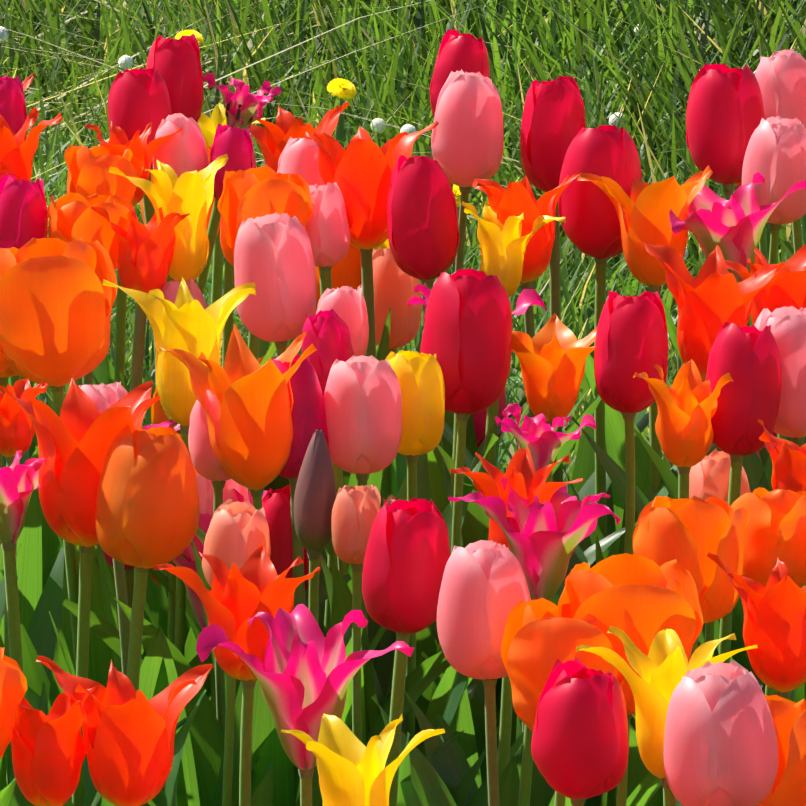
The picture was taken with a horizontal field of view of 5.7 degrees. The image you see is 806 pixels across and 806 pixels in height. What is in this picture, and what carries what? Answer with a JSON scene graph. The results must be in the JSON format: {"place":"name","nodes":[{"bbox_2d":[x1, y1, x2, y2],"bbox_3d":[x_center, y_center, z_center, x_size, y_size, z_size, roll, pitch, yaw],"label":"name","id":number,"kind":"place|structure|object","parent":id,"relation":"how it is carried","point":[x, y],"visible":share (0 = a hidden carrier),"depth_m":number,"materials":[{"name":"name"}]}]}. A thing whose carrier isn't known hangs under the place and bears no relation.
{"place":"outdoors","nodes":[
{"label":"outdoors","id":0,"kind":"place"},
{"bbox_2d":[0,0,805,493],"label":"lawn grass","id":1,"kind":"structure","parent":0,"point":[378,54],"depth_m":10.52,"materials":[{"name":"green plant"}]},
{"label":"ground","id":2,"kind":"structure","parent":0,"visible":0},
{"bbox_2d":[0,778,15,805],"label":"tulip","id":3,"kind":"object","parent":2,"relation":"on","point":[6,794],"visible":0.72,"depth_m":4.90,"materials":[{"name":"green plant"}]},
{"bbox_2d":[0,543,21,624],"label":"tulip","id":4,"kind":"object","parent":2,"relation":"on","point":[2,594],"visible":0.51,"depth_m":5.10,"materials":[{"name":"green plant"}]},
{"bbox_2d":[0,647,26,758],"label":"tulip","id":5,"kind":"object","parent":2,"relation":"on","point":[13,684],"visible":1,"depth_m":4.51,"materials":[{"name":"orange plant"}]},
{"bbox_2d":[0,74,26,140],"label":"tulip","id":6,"kind":"object","parent":2,"relation":"on","point":[13,112],"visible":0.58,"depth_m":5.61,"materials":[{"name":"pink plant"}]},
{"bbox_2d":[0,173,47,642],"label":"tulip","id":7,"kind":"object","parent":2,"relation":"on","point":[23,214],"visible":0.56,"depth_m":5.42,"materials":[{"name":"green plant"}]},
{"bbox_2d":[0,341,63,790],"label":"tulip","id":8,"kind":"object","parent":2,"relation":"on","point":[41,632],"visible":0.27,"depth_m":5.37,"materials":[{"name":"green plant"}]},
{"bbox_2d":[11,686,96,805],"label":"tulip","id":9,"kind":"object","parent":2,"relation":"on","point":[48,753],"visible":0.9,"depth_m":4.52,"materials":[{"name":"red plant"}]},
{"bbox_2d":[2,143,142,466],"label":"tulip","id":10,"kind":"object","parent":2,"relation":"on","point":[89,174],"visible":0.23,"depth_m":5.50,"materials":[{"name":"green plant"}]},
{"bbox_2d":[0,107,151,588],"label":"tulip","id":11,"kind":"object","parent":2,"relation":"on","point":[17,152],"visible":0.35,"depth_m":5.55,"materials":[{"name":"orange plant"}]},
{"bbox_2d":[20,545,134,703],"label":"tulip","id":12,"kind":"object","parent":2,"relation":"on","point":[34,673],"visible":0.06,"depth_m":5.24,"materials":[{"name":"green plant"}]},
{"bbox_2d":[0,377,160,805],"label":"tulip","id":13,"kind":"object","parent":2,"relation":"on","point":[76,437],"visible":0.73,"depth_m":4.97,"materials":[{"name":"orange plant"}]},
{"bbox_2d":[47,192,135,384],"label":"tulip","id":14,"kind":"object","parent":2,"relation":"on","point":[73,216],"visible":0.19,"depth_m":5.41,"materials":[{"name":"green plant"}]},
{"bbox_2d":[0,450,186,805],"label":"tulip","id":15,"kind":"object","parent":2,"relation":"on","point":[19,484],"visible":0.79,"depth_m":4.99,"materials":[{"name":"pink plant"}]},
{"bbox_2d":[0,237,212,711],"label":"tulip","id":16,"kind":"object","parent":2,"relation":"on","point":[57,298],"visible":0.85,"depth_m":5.22,"materials":[{"name":"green plant"}]},
{"bbox_2d":[0,378,213,789],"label":"tulip","id":17,"kind":"object","parent":2,"relation":"on","point":[17,430],"visible":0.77,"depth_m":5.13,"materials":[{"name":"red plant"}]},
{"bbox_2d":[42,206,189,687],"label":"tulip","id":18,"kind":"object","parent":2,"relation":"on","point":[145,255],"visible":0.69,"depth_m":5.39,"materials":[{"name":"orange plant"}]},
{"bbox_2d":[36,655,213,805],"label":"tulip","id":19,"kind":"object","parent":2,"relation":"on","point":[128,735],"visible":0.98,"depth_m":4.52,"materials":[{"name":"orange plant"}]},
{"bbox_2d":[118,55,132,71],"bbox_3d":[-0.353,-0.291,10.134,0.030,0.294,0.019,-5,9,-31],"label":"dandelion clock","id":20,"kind":"object","parent":2,"relation":"on","point":[125,62],"visible":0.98,"depth_m":10.11,"materials":[{"name":"white plant"}]},
{"bbox_2d":[63,423,206,805],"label":"tulip","id":21,"kind":"object","parent":2,"relation":"on","point":[147,512],"visible":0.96,"depth_m":4.93,"materials":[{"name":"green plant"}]},
{"bbox_2d":[8,33,269,399],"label":"tulip","id":22,"kind":"object","parent":2,"relation":"on","point":[176,63],"visible":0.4,"depth_m":5.67,"materials":[{"name":"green plant"}]},
{"bbox_2d":[108,67,171,386],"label":"tulip","id":23,"kind":"object","parent":2,"relation":"on","point":[139,99],"visible":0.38,"depth_m":5.61,"materials":[{"name":"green plant"}]},
{"bbox_2d":[93,113,208,425],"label":"tulip","id":24,"kind":"object","parent":2,"relation":"on","point":[184,150],"visible":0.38,"depth_m":5.56,"materials":[{"name":"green plant"}]},
{"bbox_2d":[37,103,265,398],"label":"tulip","id":25,"kind":"object","parent":2,"relation":"on","point":[207,125],"visible":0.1,"depth_m":5.92,"materials":[{"name":"yellow plant"}]},
{"bbox_2d":[29,120,275,458],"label":"tulip","id":26,"kind":"object","parent":2,"relation":"on","point":[143,152],"visible":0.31,"depth_m":5.58,"materials":[{"name":"orange plant"}]},
{"bbox_2d":[151,387,172,427],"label":"tulip","id":27,"kind":"object","parent":2,"relation":"on","point":[158,415],"depth_m":5.58,"materials":[{"name":"orange plant"}]},
{"bbox_2d":[109,154,227,629],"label":"tulip","id":28,"kind":"object","parent":2,"relation":"on","point":[168,191],"visible":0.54,"depth_m":5.42,"materials":[{"name":"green plant"}]},
{"bbox_2d":[134,278,207,662],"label":"tulip","id":29,"kind":"object","parent":2,"relation":"on","point":[169,289],"visible":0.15,"depth_m":5.40,"materials":[{"name":"green plant"}]},
{"bbox_2d":[131,419,210,701],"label":"tulip","id":30,"kind":"object","parent":2,"relation":"on","point":[167,423],"visible":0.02,"depth_m":5.37,"materials":[{"name":"red plant"}]},
{"bbox_2d":[65,73,281,393],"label":"tulip","id":31,"kind":"object","parent":2,"relation":"on","point":[244,107],"visible":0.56,"depth_m":5.67,"materials":[{"name":"pink plant"}]},
{"bbox_2d":[167,434,197,644],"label":"tulip","id":32,"kind":"object","parent":2,"relation":"on","point":[171,604],"visible":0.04,"depth_m":5.32,"materials":[{"name":"green plant"}]},
{"bbox_2d":[118,123,255,392],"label":"tulip","id":33,"kind":"object","parent":2,"relation":"on","point":[235,145],"visible":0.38,"depth_m":5.55,"materials":[{"name":"pink plant"}]},
{"bbox_2d":[175,30,203,44],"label":"dandelion","id":34,"kind":"object","parent":2,"relation":"on","point":[199,37],"visible":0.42,"depth_m":10.15,"materials":[{"name":"yellow plant"}]},
{"bbox_2d":[173,513,216,716],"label":"tulip","id":35,"kind":"object","parent":2,"relation":"on","point":[196,603],"visible":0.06,"depth_m":5.19,"materials":[{"name":"green plant"}]},
{"bbox_2d":[49,382,367,805],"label":"tulip","id":36,"kind":"object","parent":2,"relation":"on","point":[158,673],"visible":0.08,"depth_m":5.04,"materials":[{"name":"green plant"}]},
{"bbox_2d":[8,146,414,445],"bbox_3d":[-0.149,0.144,5.750,0.324,0.653,0.149,-1,8,-7],"label":"tulip","id":37,"kind":"object","parent":2,"relation":"on","point":[111,370],"visible":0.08,"depth_m":5.72,"materials":[{"name":"green plant"}]},
{"bbox_2d":[94,277,351,672],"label":"tulip","id":38,"kind":"object","parent":2,"relation":"on","point":[186,321],"visible":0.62,"depth_m":5.18,"materials":[{"name":"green plant"}]},
{"bbox_2d":[196,473,249,516],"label":"tulip","id":39,"kind":"object","parent":2,"relation":"on","point":[206,494],"visible":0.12,"depth_m":5.24,"materials":[{"name":"pink plant"}]},
{"bbox_2d":[63,323,385,805],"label":"orange tulip","id":40,"kind":"object","parent":2,"relation":"on","point":[252,454],"visible":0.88,"depth_m":5.07,"materials":[{"name":"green plant"}]},
{"bbox_2d":[142,136,324,426],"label":"tulip","id":41,"kind":"object","parent":2,"relation":"on","point":[300,156],"visible":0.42,"depth_m":5.53,"materials":[{"name":"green plant"}]},
{"bbox_2d":[153,543,319,805],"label":"tulip","id":42,"kind":"object","parent":2,"relation":"on","point":[235,600],"visible":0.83,"depth_m":4.74,"materials":[{"name":"orange plant"}]},
{"bbox_2d":[202,499,272,805],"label":"tulip","id":43,"kind":"object","parent":2,"relation":"on","point":[238,534],"visible":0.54,"depth_m":4.89,"materials":[{"name":"pink plant"}]},
{"bbox_2d":[149,285,368,639],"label":"tulip","id":44,"kind":"object","parent":2,"relation":"on","point":[347,304],"visible":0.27,"depth_m":5.28,"materials":[{"name":"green plant"}]},
{"bbox_2d":[188,390,367,805],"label":"tulip","id":45,"kind":"object","parent":2,"relation":"on","point":[284,768],"visible":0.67,"depth_m":5.08,"materials":[{"name":"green plant"}]},
{"bbox_2d":[147,497,450,805],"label":"tulip","id":46,"kind":"object","parent":2,"relation":"on","point":[407,555],"visible":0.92,"depth_m":4.82,"materials":[{"name":"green plant"}]},
{"bbox_2d":[176,164,421,490],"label":"tulip","id":47,"kind":"object","parent":2,"relation":"on","point":[264,190],"visible":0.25,"depth_m":5.43,"materials":[{"name":"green plant"}]},
{"bbox_2d":[196,604,414,805],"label":"tulip","id":48,"kind":"object","parent":2,"relation":"on","point":[306,674],"visible":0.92,"depth_m":4.59,"materials":[{"name":"pink plant"}]},
{"bbox_2d":[196,349,444,739],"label":"tulip","id":49,"kind":"object","parent":2,"relation":"on","point":[420,380],"visible":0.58,"depth_m":5.13,"materials":[{"name":"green plant"}]},
{"bbox_2d":[262,485,391,714],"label":"tulip","id":50,"kind":"object","parent":2,"relation":"on","point":[276,506],"visible":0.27,"depth_m":5.11,"materials":[{"name":"red plant"}]},
{"bbox_2d":[161,429,499,805],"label":"tulip bud","id":51,"kind":"object","parent":2,"relation":"on","point":[315,495],"visible":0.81,"depth_m":4.97,"materials":[{"name":"purple plant"}]},
{"bbox_2d":[249,101,422,334],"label":"tulip","id":52,"kind":"object","parent":2,"relation":"on","point":[271,139],"visible":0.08,"depth_m":5.80,"materials":[{"name":"orange plant"}]},
{"bbox_2d":[315,245,361,314],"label":"tulip","id":53,"kind":"object","parent":2,"relation":"on","point":[346,270],"depth_m":5.78,"materials":[{"name":"orange plant"}]},
{"bbox_2d":[327,78,356,140],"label":"dandelion","id":54,"kind":"object","parent":2,"relation":"on","point":[342,89],"visible":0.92,"depth_m":9.81,"materials":[{"name":"yellow plant"}]},
{"bbox_2d":[234,212,463,547],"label":"tulip","id":55,"kind":"object","parent":2,"relation":"on","point":[273,259],"visible":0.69,"depth_m":5.31,"materials":[{"name":"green plant"}]},
{"bbox_2d":[272,354,450,805],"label":"tulip","id":56,"kind":"object","parent":2,"relation":"on","point":[308,415],"visible":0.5,"depth_m":5.09,"materials":[{"name":"pink plant"}]},
{"bbox_2d":[281,714,444,805],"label":"tulip","id":57,"kind":"object","parent":2,"relation":"on","point":[352,769],"visible":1,"depth_m":4.41,"materials":[{"name":"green plant"}]},
{"bbox_2d":[371,118,385,147],"bbox_3d":[-0.031,-0.246,10.074,0.019,0.222,0.019,0,8,-1],"label":"dandelion clock","id":58,"kind":"object","parent":2,"relation":"on","point":[379,127],"visible":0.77,"depth_m":10.05,"materials":[{"name":"white plant"}]},
{"bbox_2d":[361,247,421,496],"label":"tulip","id":59,"kind":"object","parent":2,"relation":"on","point":[394,284],"visible":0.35,"depth_m":5.59,"materials":[{"name":"pink plant"}]},
{"bbox_2d":[320,355,476,743],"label":"tulip","id":60,"kind":"object","parent":2,"relation":"on","point":[362,398],"visible":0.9,"depth_m":5.09,"materials":[{"name":"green plant"}]},
{"bbox_2d":[301,309,497,746],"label":"tulip","id":61,"kind":"object","parent":2,"relation":"on","point":[328,335],"visible":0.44,"depth_m":5.30,"materials":[{"name":"pink plant"}]},
{"bbox_2d":[298,29,510,495],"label":"tulip","id":62,"kind":"object","parent":2,"relation":"on","point":[464,52],"visible":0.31,"depth_m":5.68,"materials":[{"name":"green plant"}]},
{"bbox_2d":[305,182,526,592],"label":"tulip","id":63,"kind":"object","parent":2,"relation":"on","point":[327,229],"visible":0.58,"depth_m":5.45,"materials":[{"name":"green plant"}]},
{"bbox_2d":[312,485,523,805],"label":"tulip","id":64,"kind":"object","parent":2,"relation":"on","point":[355,510],"visible":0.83,"depth_m":4.95,"materials":[{"name":"pink plant"}]},
{"bbox_2d":[325,239,528,557],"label":"tulip","id":65,"kind":"object","parent":2,"relation":"on","point":[385,244],"visible":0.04,"depth_m":5.78,"materials":[{"name":"orange plant"}]},
{"bbox_2d":[305,121,600,487],"bbox_3d":[0.041,0.148,5.580,0.217,0.694,0.214,0,8,-1],"label":"tulip","id":66,"kind":"object","parent":2,"relation":"on","point":[359,170],"visible":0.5,"depth_m":5.47,"materials":[{"name":"orange plant"}]},
{"bbox_2d":[417,269,511,788],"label":"tulip","id":67,"kind":"object","parent":2,"relation":"on","point":[467,336],"visible":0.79,"depth_m":5.19,"materials":[{"name":"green plant"}]},
{"bbox_2d":[437,540,530,805],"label":"tulip","id":68,"kind":"object","parent":2,"relation":"on","point":[484,590],"visible":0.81,"depth_m":4.74,"materials":[{"name":"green plant"}]},
{"bbox_2d":[473,388,505,448],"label":"tulip","id":69,"kind":"object","parent":2,"relation":"on","point":[479,418],"visible":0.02,"depth_m":5.60,"materials":[{"name":"green plant"}]},
{"bbox_2d":[404,448,582,805],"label":"tulip","id":70,"kind":"object","parent":2,"relation":"on","point":[525,478],"visible":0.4,"depth_m":4.94,"materials":[{"name":"orange plant"}]},
{"bbox_2d":[275,202,714,647],"bbox_3d":[0.046,0.191,5.423,0.384,0.651,0.113,-3,8,-19],"label":"tulip","id":71,"kind":"object","parent":2,"relation":"on","point":[502,249],"visible":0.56,"depth_m":5.40,"materials":[{"name":"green plant"}]},
{"bbox_2d":[421,314,597,757],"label":"orange tulip","id":72,"kind":"object","parent":2,"relation":"on","point":[553,353],"visible":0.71,"depth_m":5.24,"materials":[{"name":"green plant"}]},
{"bbox_2d":[437,170,581,698],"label":"tulip","id":73,"kind":"object","parent":2,"relation":"on","point":[515,199],"visible":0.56,"depth_m":5.42,"materials":[{"name":"orange plant"}]},
{"bbox_2d":[436,403,595,805],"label":"tulip","id":74,"kind":"object","parent":2,"relation":"on","point":[540,439],"visible":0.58,"depth_m":5.08,"materials":[{"name":"pink plant"}]},
{"bbox_2d":[371,478,661,805],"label":"tulip","id":75,"kind":"object","parent":2,"relation":"on","point":[544,540],"visible":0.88,"depth_m":4.88,"materials":[{"name":"pink plant"}]},
{"bbox_2d":[387,155,648,551],"bbox_3d":[0.047,0.163,5.521,0.328,0.680,0.134,-6,10,-34],"label":"tulip","id":76,"kind":"object","parent":2,"relation":"on","point":[423,225],"visible":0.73,"depth_m":5.42,"materials":[{"name":"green plant"}]},
{"bbox_2d":[396,69,641,492],"bbox_3d":[0.047,0.126,5.641,0.094,0.720,0.278,-6,10,-35],"label":"tulip","id":77,"kind":"object","parent":2,"relation":"on","point":[467,142],"visible":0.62,"depth_m":5.58,"materials":[{"name":"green plant"}]},
{"bbox_2d":[407,282,636,725],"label":"tulip","id":78,"kind":"object","parent":2,"relation":"on","point":[425,641],"visible":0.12,"depth_m":5.31,"materials":[{"name":"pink plant"}]},
{"bbox_2d":[501,597,631,805],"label":"tulip","id":79,"kind":"object","parent":2,"relation":"on","point":[540,637],"visible":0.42,"depth_m":4.66,"materials":[{"name":"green plant"}]},
{"bbox_2d":[531,656,628,805],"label":"tulip","id":80,"kind":"object","parent":2,"relation":"on","point":[580,747],"visible":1,"depth_m":4.54,"materials":[{"name":"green plant"}]},
{"bbox_2d":[520,75,677,567],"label":"tulip","id":81,"kind":"object","parent":2,"relation":"on","point":[553,120],"visible":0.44,"depth_m":5.58,"materials":[{"name":"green plant"}]},
{"bbox_2d":[549,290,667,805],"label":"tulip","id":82,"kind":"object","parent":2,"relation":"on","point":[631,338],"visible":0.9,"depth_m":5.20,"materials":[{"name":"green plant"}]},
{"bbox_2d":[442,125,787,536],"bbox_3d":[0.164,0.157,5.513,0.417,0.694,0.088,0,8,-1],"label":"tulip","id":83,"kind":"object","parent":2,"relation":"on","point":[588,212],"visible":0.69,"depth_m":5.46,"materials":[{"name":"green plant"}]},
{"bbox_2d":[557,553,702,805],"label":"tulip","id":84,"kind":"object","parent":2,"relation":"on","point":[641,602],"visible":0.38,"depth_m":4.67,"materials":[{"name":"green plant"}]},
{"bbox_2d":[576,626,756,805],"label":"tulip","id":85,"kind":"object","parent":2,"relation":"on","point":[663,667],"visible":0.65,"depth_m":4.60,"materials":[{"name":"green plant"}]},
{"bbox_2d":[560,165,777,661],"bbox_3d":[0.155,0.174,5.465,0.137,0.674,0.161,-6,10,-36],"label":"orange tulip","id":86,"kind":"object","parent":2,"relation":"on","point":[643,213],"visible":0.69,"depth_m":5.42,"materials":[{"name":"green plant"}]},
{"bbox_2d":[585,63,764,651],"bbox_3d":[0.246,0.136,5.559,0.195,0.723,0.221,3,9,20],"label":"tulip","id":87,"kind":"object","parent":2,"relation":"on","point":[725,115],"visible":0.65,"depth_m":5.59,"materials":[{"name":"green plant"}]},
{"bbox_2d":[595,386,765,694],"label":"tulip","id":88,"kind":"object","parent":2,"relation":"on","point":[670,481],"visible":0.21,"depth_m":5.31,"materials":[{"name":"green plant"}]},
{"bbox_2d":[571,244,805,656],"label":"tulip","id":89,"kind":"object","parent":2,"relation":"on","point":[788,290],"visible":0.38,"depth_m":5.35,"materials":[{"name":"red plant"}]},
{"bbox_2d":[633,496,748,805],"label":"tulip","id":90,"kind":"object","parent":2,"relation":"on","point":[689,534],"visible":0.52,"depth_m":4.83,"materials":[{"name":"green plant"}]},
{"bbox_2d":[596,242,791,730],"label":"tulip","id":91,"kind":"object","parent":2,"relation":"on","point":[712,297],"visible":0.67,"depth_m":5.25,"materials":[{"name":"red plant"}]},
{"bbox_2d":[627,321,781,805],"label":"tulip","id":92,"kind":"object","parent":2,"relation":"on","point":[747,358],"visible":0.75,"depth_m":5.12,"materials":[{"name":"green plant"}]},
{"bbox_2d":[613,359,796,805],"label":"orange tulip","id":93,"kind":"object","parent":2,"relation":"on","point":[686,402],"visible":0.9,"depth_m":5.11,"materials":[{"name":"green plant"}]},
{"bbox_2d":[689,449,750,657],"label":"tulip","id":94,"kind":"object","parent":2,"relation":"on","point":[709,475],"visible":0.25,"depth_m":5.23,"materials":[{"name":"pink plant"}]},
{"bbox_2d":[664,660,777,805],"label":"tulip","id":95,"kind":"object","parent":2,"relation":"on","point":[720,744],"visible":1,"depth_m":4.51,"materials":[{"name":"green plant"}]},
{"bbox_2d":[661,49,805,380],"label":"tulip","id":96,"kind":"object","parent":2,"relation":"on","point":[780,77],"visible":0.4,"depth_m":5.64,"materials":[{"name":"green plant"}]},
{"bbox_2d":[669,172,805,490],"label":"tulip","id":97,"kind":"object","parent":2,"relation":"on","point":[732,228],"visible":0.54,"depth_m":5.41,"materials":[{"name":"pink plant"}]},
{"bbox_2d":[671,468,804,702],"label":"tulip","id":98,"kind":"object","parent":2,"relation":"on","point":[800,693],"visible":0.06,"depth_m":5.29,"materials":[{"name":"green plant"}]},
{"bbox_2d":[698,306,805,699],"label":"tulip","id":99,"kind":"object","parent":2,"relation":"on","point":[788,327],"visible":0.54,"depth_m":5.15,"materials":[{"name":"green plant"}]},
{"bbox_2d":[736,182,767,260],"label":"tulip","id":100,"kind":"object","parent":2,"relation":"on","point":[763,245],"visible":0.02,"depth_m":5.99,"materials":[{"name":"green plant"}]},
{"bbox_2d":[706,116,805,635],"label":"tulip","id":101,"kind":"object","parent":2,"relation":"on","point":[775,155],"visible":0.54,"depth_m":5.52,"materials":[{"name":"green plant"}]},
{"bbox_2d":[707,552,805,699],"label":"tulip","id":102,"kind":"object","parent":2,"relation":"on","point":[774,627],"visible":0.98,"depth_m":4.72,"materials":[{"name":"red plant"}]},
{"bbox_2d":[731,487,805,695],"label":"tulip","id":103,"kind":"object","parent":2,"relation":"on","point":[776,526],"visible":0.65,"depth_m":4.89,"materials":[{"name":"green plant"}]},
{"bbox_2d":[756,695,805,805],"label":"tulip","id":104,"kind":"object","parent":2,"relation":"on","point":[789,785],"visible":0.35,"depth_m":4.58,"materials":[{"name":"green plant"}]},
{"bbox_2d":[757,419,805,701],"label":"tulip","id":105,"kind":"object","parent":2,"relation":"on","point":[788,458],"visible":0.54,"depth_m":5.02,"materials":[{"name":"orange plant"}]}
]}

